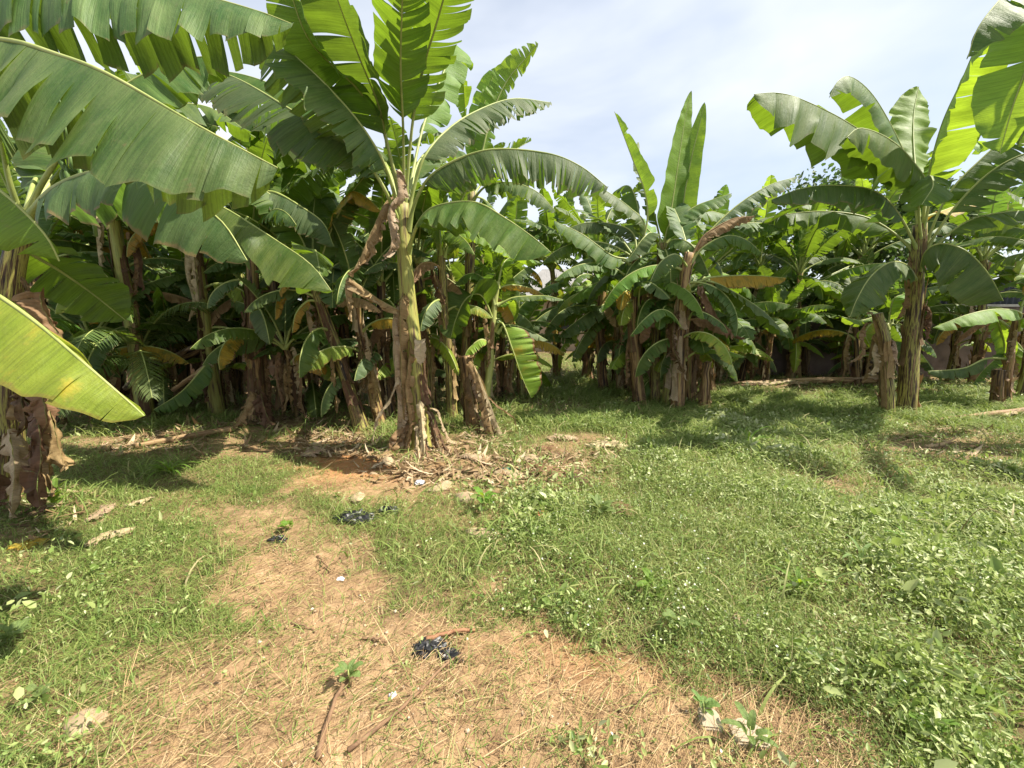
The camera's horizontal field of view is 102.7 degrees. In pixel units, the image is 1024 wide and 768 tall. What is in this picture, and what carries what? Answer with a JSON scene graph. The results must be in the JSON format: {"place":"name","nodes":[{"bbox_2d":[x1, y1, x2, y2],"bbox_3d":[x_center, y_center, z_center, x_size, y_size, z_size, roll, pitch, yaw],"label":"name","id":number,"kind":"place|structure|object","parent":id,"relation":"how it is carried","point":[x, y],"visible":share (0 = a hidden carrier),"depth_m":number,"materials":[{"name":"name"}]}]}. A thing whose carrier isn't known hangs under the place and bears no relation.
{"place":"outdoors","nodes":[
{"label":"outdoors","id":0,"kind":"place"},
{"bbox_2d":[0,320,1023,767],"bbox_3d":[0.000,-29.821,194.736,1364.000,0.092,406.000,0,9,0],"label":"ground","id":1,"kind":"structure","parent":0,"point":[360,754],"depth_m":1.96,"materials":[{"name":"soil"}]},
{"bbox_2d":[0,617,31,644],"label":"weed","id":2,"kind":"object","parent":1,"relation":"on","point":[18,631],"visible":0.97,"depth_m":1.89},
{"bbox_2d":[61,708,110,740],"bbox_3d":[-1.577,1.249,1.515,0.156,0.043,0.119,0,9,0],"label":"stone","id":3,"kind":"object","parent":1,"relation":"on","point":[80,718],"visible":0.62,"depth_m":1.50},
{"bbox_2d":[0,162,173,427],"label":"banana plant","id":4,"kind":"object","parent":1,"relation":"on","point":[52,228],"visible":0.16,"depth_m":5.75,"materials":[{"name":"green plant"}]},
{"bbox_2d":[0,72,226,424],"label":"banana plant","id":5,"kind":"object","parent":1,"relation":"on","point":[121,265],"visible":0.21,"depth_m":5.78,"materials":[{"name":"green plant"}]},
{"bbox_2d":[31,270,197,422],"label":"banana plant","id":6,"kind":"object","parent":1,"relation":"on","point":[67,322],"visible":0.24,"depth_m":5.91,"materials":[{"name":"green plant"}]},
{"bbox_2d":[71,215,173,397],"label":"banana plant","id":7,"kind":"object","parent":1,"relation":"on","point":[91,234],"visible":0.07,"depth_m":7.30,"materials":[{"name":"green plant"}]},
{"bbox_2d":[36,206,211,380],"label":"banana plant","id":8,"kind":"object","parent":1,"relation":"on","point":[76,224],"visible":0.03,"depth_m":6.21,"materials":[{"name":"green plant"}]},
{"bbox_2d":[48,267,243,407],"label":"banana plant","id":9,"kind":"object","parent":1,"relation":"on","point":[162,304],"visible":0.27,"depth_m":6.29,"materials":[{"name":"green plant"}]},
{"bbox_2d":[0,0,293,422],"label":"banana plant","id":10,"kind":"object","parent":1,"relation":"on","point":[185,164],"visible":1,"depth_m":1.66,"materials":[{"name":"green plant"}]},
{"bbox_2d":[58,302,235,418],"bbox_3d":[-5.691,-0.287,5.906,2.865,1.914,2.965,4,10,25],"label":"palm","id":11,"kind":"object","parent":1,"relation":"on","point":[152,340],"visible":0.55,"depth_m":5.57,"materials":[{"name":"green plant"}]},
{"bbox_2d":[55,221,244,405],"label":"banana plant","id":12,"kind":"object","parent":1,"relation":"on","point":[185,290],"visible":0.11,"depth_m":6.65,"materials":[{"name":"green plant"}]},
{"bbox_2d":[122,346,199,393],"bbox_3d":[-6.084,-0.150,6.911,3.192,1.204,0.447,5,10,26],"label":"leaning log","id":13,"kind":"object","parent":1,"relation":"on","point":[187,353],"visible":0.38,"depth_m":6.34,"materials":[{"name":"brown plant"}]},
{"bbox_2d":[0,56,333,519],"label":"banana plant","id":14,"kind":"object","parent":1,"relation":"on","point":[61,190],"visible":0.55,"depth_m":3.07,"materials":[{"name":"green plant"}]},
{"bbox_2d":[135,426,231,448],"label":"fallen stalk","id":15,"kind":"object","parent":1,"relation":"on","point":[189,435],"visible":0.9,"depth_m":5.08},
{"bbox_2d":[154,356,218,404],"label":"broken stalks","id":16,"kind":"object","parent":1,"relation":"on","point":[181,384],"visible":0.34,"depth_m":5.95,"materials":[{"name":"brown plant"}]},
{"bbox_2d":[153,353,216,412],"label":"banana leaf","id":17,"kind":"object","parent":16,"relation":"on","point":[197,384],"visible":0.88,"depth_m":5.81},
{"bbox_2d":[53,53,341,415],"bbox_3d":[-4.753,-2.058,6.158,2.779,5.303,3.443,3,10,20],"label":"banana plant","id":18,"kind":"object","parent":1,"relation":"on","point":[199,288],"visible":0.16,"depth_m":6.07,"materials":[{"name":"green plant"}]},
{"bbox_2d":[131,273,267,407],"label":"banana plant","id":19,"kind":"object","parent":1,"relation":"on","point":[228,383],"visible":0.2,"depth_m":6.79,"materials":[{"name":"green plant"}]},
{"bbox_2d":[141,246,271,396],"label":"banana plant","id":20,"kind":"object","parent":1,"relation":"on","point":[238,378],"visible":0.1,"depth_m":7.83,"materials":[{"name":"green plant"}]},
{"bbox_2d":[179,131,343,411],"bbox_3d":[-3.678,-1.571,6.759,2.831,4.093,2.072,0,9,0],"label":"banana plant","id":21,"kind":"object","parent":1,"relation":"on","point":[274,286],"visible":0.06,"depth_m":6.34,"materials":[{"name":"green plant"}]},
{"bbox_2d":[207,137,335,430],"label":"banana plant","id":22,"kind":"object","parent":1,"relation":"on","point":[258,401],"visible":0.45,"depth_m":5.50,"materials":[{"name":"green plant"}]},
{"bbox_2d":[190,273,364,417],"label":"banana plant","id":23,"kind":"object","parent":1,"relation":"on","point":[284,324],"visible":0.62,"depth_m":5.87,"materials":[{"name":"green plant"}]},
{"bbox_2d":[203,83,365,407],"bbox_3d":[-3.862,-2.125,6.564,3.443,5.303,2.779,6,11,34],"label":"banana plant","id":24,"kind":"object","parent":1,"relation":"on","point":[330,203],"visible":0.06,"depth_m":6.26,"materials":[{"name":"green plant"}]},
{"bbox_2d":[227,163,391,431],"bbox_3d":[-2.445,-1.275,5.718,2.452,3.927,2.670,4,10,26],"label":"banana plant","id":25,"kind":"object","parent":1,"relation":"on","point":[311,240],"visible":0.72,"depth_m":5.15,"materials":[{"name":"green plant"}]},
{"bbox_2d":[252,296,368,420],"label":"banana plant","id":26,"kind":"object","parent":1,"relation":"on","point":[314,400],"visible":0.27,"depth_m":6.24,"materials":[{"name":"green plant"}]},
{"bbox_2d":[261,276,389,399],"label":"banana plant","id":27,"kind":"object","parent":1,"relation":"on","point":[325,382],"visible":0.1,"depth_m":6.86,"materials":[{"name":"green plant"}]},
{"bbox_2d":[315,679,348,759],"bbox_3d":[-0.673,1.236,1.534,0.035,0.027,0.310,-1,9,-5],"label":"stick","id":28,"kind":"object","parent":1,"relation":"on","point":[321,744],"visible":1,"depth_m":1.49,"materials":[{"name":"wood"}]},
{"bbox_2d":[255,216,412,425],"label":"banana plant","id":29,"kind":"object","parent":1,"relation":"on","point":[370,384],"visible":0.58,"depth_m":5.53,"materials":[{"name":"green plant"}]},
{"bbox_2d":[280,83,387,351],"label":"banana plant","id":30,"kind":"object","parent":1,"relation":"on","point":[336,190],"visible":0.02,"depth_m":7.34,"materials":[{"name":"green plant"}]},
{"bbox_2d":[259,175,428,404],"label":"banana plant","id":31,"kind":"object","parent":1,"relation":"on","point":[334,275],"visible":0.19,"depth_m":6.27,"materials":[{"name":"green plant"}]},
{"bbox_2d":[334,659,362,686],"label":"weed","id":32,"kind":"object","parent":1,"relation":"on","point":[351,667],"visible":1,"depth_m":1.69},
{"bbox_2d":[332,509,378,524],"bbox_3d":[-1.172,0.993,3.083,0.358,0.074,0.205,0,9,0],"label":"plastic bag","id":33,"kind":"object","parent":1,"relation":"on","point":[358,517],"visible":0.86,"depth_m":3.04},
{"bbox_2d":[320,177,431,417],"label":"banana plant","id":34,"kind":"object","parent":1,"relation":"on","point":[381,355],"visible":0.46,"depth_m":5.80,"materials":[{"name":"green plant"}]},
{"bbox_2d":[347,194,442,396],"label":"banana plant","id":35,"kind":"object","parent":1,"relation":"on","point":[392,282],"visible":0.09,"depth_m":6.38,"materials":[{"name":"green plant"}]},
{"bbox_2d":[338,270,461,384],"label":"banana plant","id":36,"kind":"object","parent":1,"relation":"on","point":[383,371],"visible":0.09,"depth_m":6.45,"materials":[{"name":"green plant"}]},
{"bbox_2d":[200,0,607,462],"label":"banana plant","id":37,"kind":"object","parent":1,"relation":"on","point":[323,123],"visible":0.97,"depth_m":3.85,"materials":[{"name":"green plant"}]},
{"bbox_2d":[347,653,461,752],"bbox_3d":[-0.392,1.233,1.614,0.034,0.023,0.534,8,12,39],"label":"stick","id":38,"kind":"object","parent":1,"relation":"on","point":[354,745],"visible":0.98,"depth_m":1.54,"materials":[{"name":"wood"}]},
{"bbox_2d":[333,116,482,410],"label":"banana plant","id":39,"kind":"object","parent":1,"relation":"on","point":[431,197],"visible":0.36,"depth_m":5.71,"materials":[{"name":"green plant"}]},
{"bbox_2d":[410,636,447,659],"bbox_3d":[-0.379,1.188,1.870,0.175,0.042,0.113,-5,11,-30],"label":"plastic bag","id":40,"kind":"object","parent":1,"relation":"on","point":[435,644],"visible":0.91,"depth_m":1.85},
{"bbox_2d":[389,142,509,418],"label":"banana plant","id":41,"kind":"object","parent":1,"relation":"on","point":[425,316],"visible":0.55,"depth_m":5.76,"materials":[{"name":"green plant"}]},
{"bbox_2d":[410,191,502,395],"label":"banana plant","id":42,"kind":"object","parent":1,"relation":"on","point":[460,257],"visible":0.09,"depth_m":7.71,"materials":[{"name":"green plant"}]},
{"bbox_2d":[412,41,554,410],"bbox_3d":[-0.531,-2.342,6.978,2.304,5.502,2.508,0,9,0],"label":"banana plant","id":43,"kind":"object","parent":1,"relation":"on","point":[492,81],"visible":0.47,"depth_m":6.11,"materials":[{"name":"green plant"}]},
{"bbox_2d":[457,354,515,438],"bbox_3d":[-0.224,0.316,5.357,1.229,1.366,0.474,7,11,37],"label":"tree stump","id":44,"kind":"object","parent":1,"relation":"on","point":[474,393],"visible":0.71,"depth_m":5.35,"materials":[{"name":"brown plant"}]},
{"bbox_2d":[426,254,552,400],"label":"banana plant","id":45,"kind":"object","parent":1,"relation":"on","point":[458,272],"visible":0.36,"depth_m":6.94,"materials":[{"name":"green plant"}]},
{"bbox_2d":[0,413,989,767],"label":"clover patches","id":46,"kind":"object","parent":1,"relation":"on","point":[76,735],"visible":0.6,"depth_m":2.32,"materials":[{"name":"green plant"}]},
{"bbox_2d":[446,226,543,385],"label":"banana plant","id":47,"kind":"object","parent":1,"relation":"on","point":[490,257],"visible":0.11,"depth_m":8.45,"materials":[{"name":"green plant"}]},
{"bbox_2d":[427,163,563,365],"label":"banana plant","id":48,"kind":"object","parent":1,"relation":"on","point":[508,205],"visible":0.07,"depth_m":8.78,"materials":[{"name":"green plant"}]},
{"bbox_2d":[437,255,562,413],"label":"banana plant","id":49,"kind":"object","parent":1,"relation":"on","point":[486,291],"visible":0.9,"depth_m":6.07,"materials":[{"name":"green plant"}]},
{"bbox_2d":[447,270,572,398],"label":"banana plant","id":50,"kind":"object","parent":1,"relation":"on","point":[502,379],"visible":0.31,"depth_m":7.39,"materials":[{"name":"green plant"}]},
{"bbox_2d":[0,373,1022,746],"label":"leaf litter","id":51,"kind":"object","parent":1,"relation":"on","point":[368,449],"visible":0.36,"depth_m":4.57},
{"bbox_2d":[0,358,1023,767],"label":"ground cover","id":52,"kind":"object","parent":1,"relation":"on","point":[994,568],"visible":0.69,"depth_m":2.35,"materials":[{"name":"green plant"}]},
{"bbox_2d":[0,353,1023,767],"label":"grass","id":53,"kind":"structure","parent":1,"relation":"on","point":[78,671],"depth_m":2.22,"materials":[{"name":"plant"}]},
{"bbox_2d":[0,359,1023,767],"bbox_3d":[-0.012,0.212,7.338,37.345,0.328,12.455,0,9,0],"label":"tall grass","id":54,"kind":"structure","parent":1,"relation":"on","point":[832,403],"depth_m":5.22,"materials":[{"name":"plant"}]},
{"bbox_2d":[0,402,1023,767],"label":"straw","id":55,"kind":"object","parent":1,"relation":"on","point":[490,704],"visible":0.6,"depth_m":1.62,"materials":[{"name":"plant"}]},
{"bbox_2d":[0,358,1023,767],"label":"weed","id":56,"kind":"object","parent":1,"relation":"on","point":[818,650],"depth_m":2.07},
{"bbox_2d":[2,466,1023,767],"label":"pebbles","id":57,"kind":"object","parent":1,"relation":"on","point":[466,730],"visible":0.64,"depth_m":1.69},
{"bbox_2d":[459,290,576,394],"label":"banana plant","id":58,"kind":"object","parent":1,"relation":"on","point":[520,384],"visible":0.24,"depth_m":8.07,"materials":[{"name":"green plant"}]},
{"bbox_2d":[495,178,574,377],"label":"banana plant","id":59,"kind":"object","parent":1,"relation":"on","point":[516,212],"visible":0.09,"depth_m":9.79,"materials":[{"name":"green plant"}]},
{"bbox_2d":[521,269,611,350],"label":"house","id":60,"kind":"structure","parent":1,"relation":"on","point":[544,274],"depth_m":18.98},
{"bbox_2d":[519,188,631,375],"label":"banana plant","id":61,"kind":"object","parent":1,"relation":"on","point":[545,220],"visible":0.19,"depth_m":10.19,"materials":[{"name":"green plant"}]},
{"bbox_2d":[513,182,656,381],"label":"banana plant","id":62,"kind":"object","parent":1,"relation":"on","point":[593,206],"visible":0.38,"depth_m":9.01,"materials":[{"name":"green plant"}]},
{"bbox_2d":[544,273,650,390],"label":"banana plant","id":63,"kind":"object","parent":1,"relation":"on","point":[597,323],"visible":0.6,"depth_m":7.64,"materials":[{"name":"green plant"}]},
{"bbox_2d":[552,261,655,390],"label":"banana plant","id":64,"kind":"object","parent":1,"relation":"on","point":[607,345],"visible":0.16,"depth_m":8.19,"materials":[{"name":"green plant"}]},
{"bbox_2d":[578,285,662,391],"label":"banana plant","id":65,"kind":"object","parent":1,"relation":"on","point":[618,364],"visible":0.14,"depth_m":7.52,"materials":[{"name":"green plant"}]},
{"bbox_2d":[542,111,704,405],"bbox_3d":[1.758,-1.968,7.225,2.588,4.746,2.510,0,9,0],"label":"banana plant","id":66,"kind":"object","parent":1,"relation":"on","point":[602,259],"visible":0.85,"depth_m":6.52,"materials":[{"name":"green plant"}]},
{"bbox_2d":[586,91,731,403],"bbox_3d":[2.716,-2.208,7.433,2.133,5.129,2.826,9,13,43],"label":"banana plant","id":67,"kind":"object","parent":1,"relation":"on","point":[682,175],"visible":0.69,"depth_m":6.68,"materials":[{"name":"green plant"}]},
{"bbox_2d":[614,306,737,398],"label":"banana plant","id":68,"kind":"object","parent":1,"relation":"on","point":[723,364],"visible":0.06,"depth_m":7.48,"materials":[{"name":"green plant"}]},
{"bbox_2d":[610,249,747,406],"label":"banana plant","id":69,"kind":"object","parent":1,"relation":"on","point":[659,325],"visible":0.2,"depth_m":6.75,"materials":[{"name":"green plant"}]},
{"bbox_2d":[601,176,796,409],"bbox_3d":[2.956,-1.386,6.529,2.605,3.804,2.386,4,10,26],"label":"banana plant","id":70,"kind":"object","parent":1,"relation":"on","point":[729,229],"visible":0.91,"depth_m":6.28,"materials":[{"name":"green plant"}]},
{"bbox_2d":[697,361,712,408],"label":"banana plant","id":71,"kind":"object","parent":1,"relation":"on","point":[705,386],"visible":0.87,"depth_m":6.70,"materials":[{"name":"brown plant"}]},
{"bbox_2d":[611,205,804,402],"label":"banana plant","id":72,"kind":"object","parent":1,"relation":"on","point":[693,364],"visible":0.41,"depth_m":6.88,"materials":[{"name":"green plant"}]},
{"bbox_2d":[697,707,723,733],"bbox_3d":[0.745,1.270,1.548,0.076,0.050,0.093,2,9,11],"label":"broken slab","id":73,"kind":"object","parent":1,"relation":"on","point":[709,717],"depth_m":1.53,"materials":[{"name":"concrete"}]},
{"bbox_2d":[445,388,1023,748],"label":"wispy grass","id":74,"kind":"structure","parent":1,"relation":"on","point":[797,531],"depth_m":2.86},
{"bbox_2d":[696,269,789,392],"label":"banana plant","id":75,"kind":"object","parent":1,"relation":"on","point":[748,348],"visible":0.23,"depth_m":7.79,"materials":[{"name":"green plant"}]},
{"bbox_2d":[682,184,804,370],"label":"banana plant","id":76,"kind":"object","parent":1,"relation":"on","point":[703,229],"visible":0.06,"depth_m":9.07,"materials":[{"name":"green plant"}]},
{"bbox_2d":[726,717,769,751],"bbox_3d":[0.865,1.283,1.502,0.137,0.047,0.100,2,9,12],"label":"broken slab","id":77,"kind":"object","parent":1,"relation":"on","point":[744,738],"depth_m":1.48,"materials":[{"name":"concrete"}]},
{"bbox_2d":[721,701,778,748],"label":"weed","id":78,"kind":"object","parent":1,"relation":"on","point":[750,717],"visible":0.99,"depth_m":1.45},
{"bbox_2d":[728,266,825,381],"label":"banana plant","id":79,"kind":"object","parent":1,"relation":"on","point":[745,364],"visible":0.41,"depth_m":8.69,"materials":[{"name":"green plant"}]},
{"bbox_2d":[722,175,834,377],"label":"banana plant","id":80,"kind":"object","parent":1,"relation":"on","point":[769,206],"visible":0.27,"depth_m":9.49,"materials":[{"name":"green plant"}]},
{"bbox_2d":[732,265,834,379],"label":"banana plant","id":81,"kind":"object","parent":1,"relation":"on","point":[777,293],"visible":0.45,"depth_m":8.61,"materials":[{"name":"green plant"}]},
{"bbox_2d":[715,375,878,388],"bbox_3d":[6.090,-0.059,8.904,3.864,0.302,0.430,0,9,-3],"label":"fallen log","id":82,"kind":"object","parent":1,"relation":"on","point":[875,378],"visible":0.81,"depth_m":8.93,"materials":[{"name":"wood"}]},
{"bbox_2d":[719,192,876,378],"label":"banana plant","id":83,"kind":"object","parent":1,"relation":"on","point":[812,243],"visible":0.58,"depth_m":9.15,"materials":[{"name":"green plant"}]},
{"bbox_2d":[742,189,886,329],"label":"banana plant","id":84,"kind":"object","parent":1,"relation":"on","point":[844,249],"visible":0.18,"depth_m":10.00,"materials":[{"name":"green plant"}]},
{"bbox_2d":[764,269,869,377],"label":"banana plant","id":85,"kind":"object","parent":1,"relation":"on","point":[839,325],"visible":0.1,"depth_m":10.00,"materials":[{"name":"green plant"}]},
{"bbox_2d":[786,229,884,377],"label":"banana plant","id":86,"kind":"object","parent":1,"relation":"on","point":[844,275],"visible":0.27,"depth_m":9.52,"materials":[{"name":"green plant"}]},
{"bbox_2d":[748,163,953,277],"bbox_3d":[9.622,-3.295,12.210,4.114,6.052,4.584,3,10,17],"label":"tree","id":87,"kind":"object","parent":1,"relation":"on","point":[886,256],"visible":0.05,"depth_m":10.94,"materials":[{"name":"green plant"}]},
{"bbox_2d":[788,274,948,387],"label":"banana plant","id":88,"kind":"object","parent":1,"relation":"on","point":[856,368],"visible":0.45,"depth_m":8.88,"materials":[{"name":"green plant"}]},
{"bbox_2d":[841,293,904,401],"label":"banana plant","id":89,"kind":"object","parent":1,"relation":"on","point":[896,305],"visible":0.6,"depth_m":6.51,"materials":[{"name":"green plant"}]},
{"bbox_2d":[848,312,898,415],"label":"banana plant","id":90,"kind":"object","parent":1,"relation":"on","point":[883,352],"visible":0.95,"depth_m":6.12,"materials":[{"name":"brown plant"}]},
{"bbox_2d":[796,192,953,373],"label":"banana plant","id":91,"kind":"object","parent":1,"relation":"on","point":[893,226],"visible":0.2,"depth_m":10.00,"materials":[{"name":"green plant"}]},
{"bbox_2d":[820,288,933,375],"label":"banana plant","id":92,"kind":"object","parent":1,"relation":"on","point":[865,363],"visible":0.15,"depth_m":9.45,"materials":[{"name":"green plant"}]},
{"bbox_2d":[799,151,963,279],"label":"banana plant","id":93,"kind":"object","parent":1,"relation":"on","point":[892,196],"visible":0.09,"depth_m":9.78,"materials":[{"name":"green plant"}]},
{"bbox_2d":[747,5,1023,415],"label":"banana plant","id":94,"kind":"object","parent":1,"relation":"on","point":[868,139],"visible":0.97,"depth_m":5.60,"materials":[{"name":"green plant"}]},
{"bbox_2d":[756,304,1023,377],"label":"boundary wall","id":95,"kind":"structure","parent":1,"relation":"on","point":[819,364],"depth_m":10.52,"materials":[{"name":"concrete"}]},
{"bbox_2d":[830,286,950,385],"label":"banana plant","id":96,"kind":"object","parent":1,"relation":"on","point":[928,348],"visible":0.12,"depth_m":8.27,"materials":[{"name":"green plant"}]},
{"bbox_2d":[824,275,982,371],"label":"banana plant","id":97,"kind":"object","parent":1,"relation":"on","point":[937,311],"visible":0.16,"depth_m":9.41,"materials":[{"name":"green plant"}]},
{"bbox_2d":[822,171,1023,275],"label":"tree","id":98,"kind":"object","parent":1,"relation":"on","point":[941,217],"visible":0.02,"depth_m":11.66,"materials":[{"name":"green plant"}]},
{"bbox_2d":[894,708,960,746],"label":"weed","id":99,"kind":"object","parent":1,"relation":"on","point":[926,722],"visible":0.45,"depth_m":1.46,"materials":[{"name":"green plant"}]},
{"bbox_2d":[925,251,1023,382],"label":"banana plant","id":100,"kind":"object","parent":1,"relation":"on","point":[954,361],"visible":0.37,"depth_m":9.59,"materials":[{"name":"green plant"}]},
{"bbox_2d":[928,297,1023,403],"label":"banana plant","id":101,"kind":"object","parent":1,"relation":"on","point":[1004,336],"visible":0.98,"depth_m":6.87,"materials":[{"name":"green plant"}]},
{"bbox_2d":[931,164,1023,385],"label":"banana plant","id":102,"kind":"object","parent":1,"relation":"on","point":[978,352],"visible":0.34,"depth_m":9.01,"materials":[{"name":"green plant"}]},
{"bbox_2d":[954,191,1023,397],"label":"banana plant","id":103,"kind":"object","parent":1,"relation":"on","point":[1008,239],"visible":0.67,"depth_m":7.54,"materials":[{"name":"green plant"}]},
{"bbox_2d":[965,247,1023,382],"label":"banana plant","id":104,"kind":"object","parent":1,"relation":"on","point":[1020,337],"visible":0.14,"depth_m":9.53,"materials":[{"name":"green plant"}]},
{"bbox_2d":[966,0,1023,153],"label":"banana plant","id":105,"kind":"object","parent":1,"relation":"on","point":[997,104],"visible":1,"depth_m":4.13,"materials":[{"name":"green plant"}]},
{"bbox_2d":[987,369,1010,406],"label":"banana plant","id":106,"kind":"object","parent":1,"relation":"on","point":[999,378],"visible":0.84,"depth_m":6.69,"materials":[{"name":"brown plant"}]},
{"bbox_2d":[0,0,1023,319],"label":"sky","id":107,"kind":"structure","parent":0,"point":[640,61],"materials":[{"name":"white"}]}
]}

